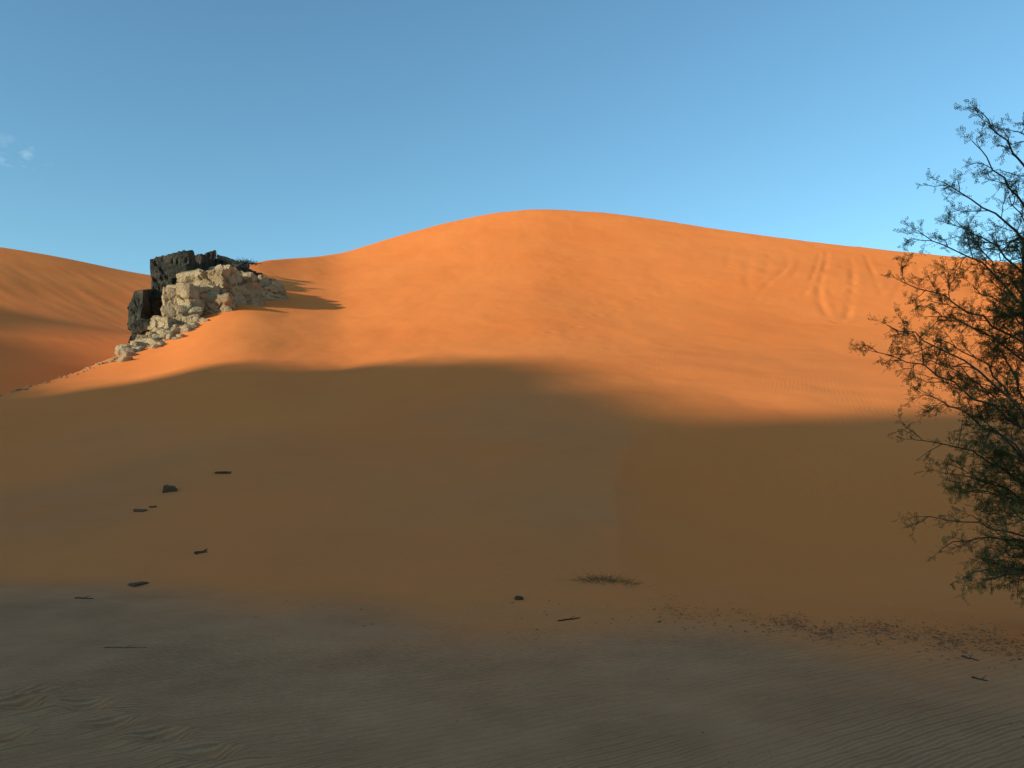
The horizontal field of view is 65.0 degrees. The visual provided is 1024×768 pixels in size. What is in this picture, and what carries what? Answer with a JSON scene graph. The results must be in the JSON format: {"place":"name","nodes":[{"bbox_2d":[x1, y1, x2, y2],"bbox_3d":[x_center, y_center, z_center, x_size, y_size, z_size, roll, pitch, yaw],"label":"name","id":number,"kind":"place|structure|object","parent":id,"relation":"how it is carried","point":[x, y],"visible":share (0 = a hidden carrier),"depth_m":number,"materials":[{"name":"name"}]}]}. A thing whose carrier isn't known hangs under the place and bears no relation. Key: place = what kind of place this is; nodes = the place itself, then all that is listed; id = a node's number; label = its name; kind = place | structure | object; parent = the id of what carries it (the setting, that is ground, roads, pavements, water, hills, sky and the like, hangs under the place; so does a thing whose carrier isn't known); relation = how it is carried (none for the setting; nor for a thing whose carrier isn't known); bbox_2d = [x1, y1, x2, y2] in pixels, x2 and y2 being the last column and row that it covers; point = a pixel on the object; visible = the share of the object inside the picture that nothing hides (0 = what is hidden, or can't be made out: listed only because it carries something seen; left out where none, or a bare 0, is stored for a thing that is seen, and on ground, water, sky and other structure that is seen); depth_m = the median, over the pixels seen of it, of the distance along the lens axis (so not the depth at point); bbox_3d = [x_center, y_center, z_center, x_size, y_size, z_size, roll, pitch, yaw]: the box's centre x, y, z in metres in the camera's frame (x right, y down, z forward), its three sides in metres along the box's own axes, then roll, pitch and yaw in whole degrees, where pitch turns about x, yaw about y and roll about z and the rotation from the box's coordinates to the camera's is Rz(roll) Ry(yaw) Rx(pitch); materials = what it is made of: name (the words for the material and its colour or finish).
{"place":"outdoors","nodes":[
{"label":"outdoors","id":0,"kind":"place"},
{"bbox_2d":[0,247,151,393],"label":"sand dune","id":1,"kind":"structure","parent":0,"point":[60,317],"depth_m":117.97,"materials":[{"name":"orange sand"}]},
{"bbox_2d":[0,209,1023,662],"bbox_3d":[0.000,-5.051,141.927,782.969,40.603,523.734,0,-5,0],"label":"sand dune","id":2,"kind":"structure","parent":0,"point":[486,419],"depth_m":25.50,"materials":[{"name":"orange sand"}]},
{"bbox_2d":[127,581,148,586],"bbox_3d":[-4.705,2.513,10.069,0.173,0.053,0.249,-2,-5,18],"label":"stone","id":3,"kind":"object","parent":2,"relation":"on","point":[134,584],"visible":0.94,"depth_m":10.01,"materials":[{"name":"grey stone"}]},
{"bbox_2d":[133,509,146,511],"bbox_3d":[-7.399,2.530,16.022,0.239,0.092,0.184,-2,-5,18],"label":"stone","id":4,"kind":"object","parent":2,"relation":"on","point":[138,510],"visible":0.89,"depth_m":15.96,"materials":[{"name":"grey stone"}]},
{"bbox_2d":[0,250,287,395],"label":"rock outcrop","id":5,"kind":"object","parent":2,"relation":"on","point":[186,291],"visible":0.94,"depth_m":69.14,"materials":[{"name":"stone"}]},
{"bbox_2d":[234,257,261,265],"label":"dry shrub","id":6,"kind":"object","parent":5,"relation":"on","point":[246,261],"visible":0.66,"depth_m":83.76,"materials":[{"name":"grey plant"}]},
{"bbox_2d":[162,485,176,492],"bbox_3d":[-7.878,2.445,18.534,0.318,0.248,0.415,2,-6,-20],"label":"stone","id":7,"kind":"object","parent":2,"relation":"on","point":[168,488],"visible":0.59,"depth_m":18.36,"materials":[{"name":"grey stone"}]},
{"bbox_2d":[214,471,230,473],"bbox_3d":[-7.423,2.284,20.730,0.486,0.072,0.438,0,-5,0],"label":"stone","id":8,"kind":"object","parent":2,"relation":"on","point":[224,472],"visible":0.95,"depth_m":20.57,"materials":[{"name":"brown stone"}]},
{"bbox_2d":[514,595,523,599],"bbox_3d":[0.078,2.392,8.941,0.095,0.071,0.071,-4,-6,36],"label":"stone","id":9,"kind":"object","parent":2,"relation":"on","point":[517,597],"visible":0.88,"depth_m":8.92,"materials":[{"name":"grey stone"}]},
{"bbox_2d":[558,616,579,620],"bbox_3d":[0.566,2.319,7.940,0.256,0.034,0.035,3,-6,-30],"label":"dry stick","id":10,"kind":"object","parent":2,"relation":"on","point":[571,618],"visible":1,"depth_m":7.94,"materials":[{"name":"brown wood"}]},
{"bbox_2d":[559,570,656,587],"bbox_3d":[1.169,2.385,9.846,1.041,0.196,0.728,-4,-6,36],"label":"dry grass tuft","id":11,"kind":"object","parent":2,"relation":"on","point":[598,578],"visible":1,"depth_m":9.86,"materials":[{"name":"brown plant"}]},
{"bbox_2d":[642,596,1023,667],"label":"leaf litter","id":12,"kind":"object","parent":2,"relation":"on","point":[887,631],"visible":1,"depth_m":7.43,"materials":[{"name":"brown plant"}]},
{"bbox_2d":[849,99,1023,606],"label":"acacia tree","id":13,"kind":"object","parent":2,"relation":"on","point":[1006,311],"visible":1,"depth_m":8.21,"materials":[{"name":"green plant"}]},
{"bbox_2d":[0,583,1023,767],"bbox_3d":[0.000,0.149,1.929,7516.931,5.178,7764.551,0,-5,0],"label":"sandy ground","id":14,"kind":"structure","parent":0,"point":[221,699],"depth_m":5.41,"materials":[{"name":"grey sand"}]},
{"bbox_2d":[104,644,146,647],"bbox_3d":[-3.234,2.200,6.741,0.375,0.028,0.060,0,-5,0],"label":"dry stick","id":15,"kind":"object","parent":14,"relation":"on","point":[125,647],"visible":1,"depth_m":6.72,"materials":[{"name":"brown wood"}]},
{"bbox_2d":[0,0,1023,274],"label":"sky","id":16,"kind":"structure","parent":0,"point":[133,132],"materials":[{"name":"blue"}]},
{"bbox_2d":[88,594,1023,761],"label":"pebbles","id":17,"kind":"object","parent":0,"point":[744,631],"visible":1,"depth_m":7.20,"materials":[{"name":"stone"}]}
]}

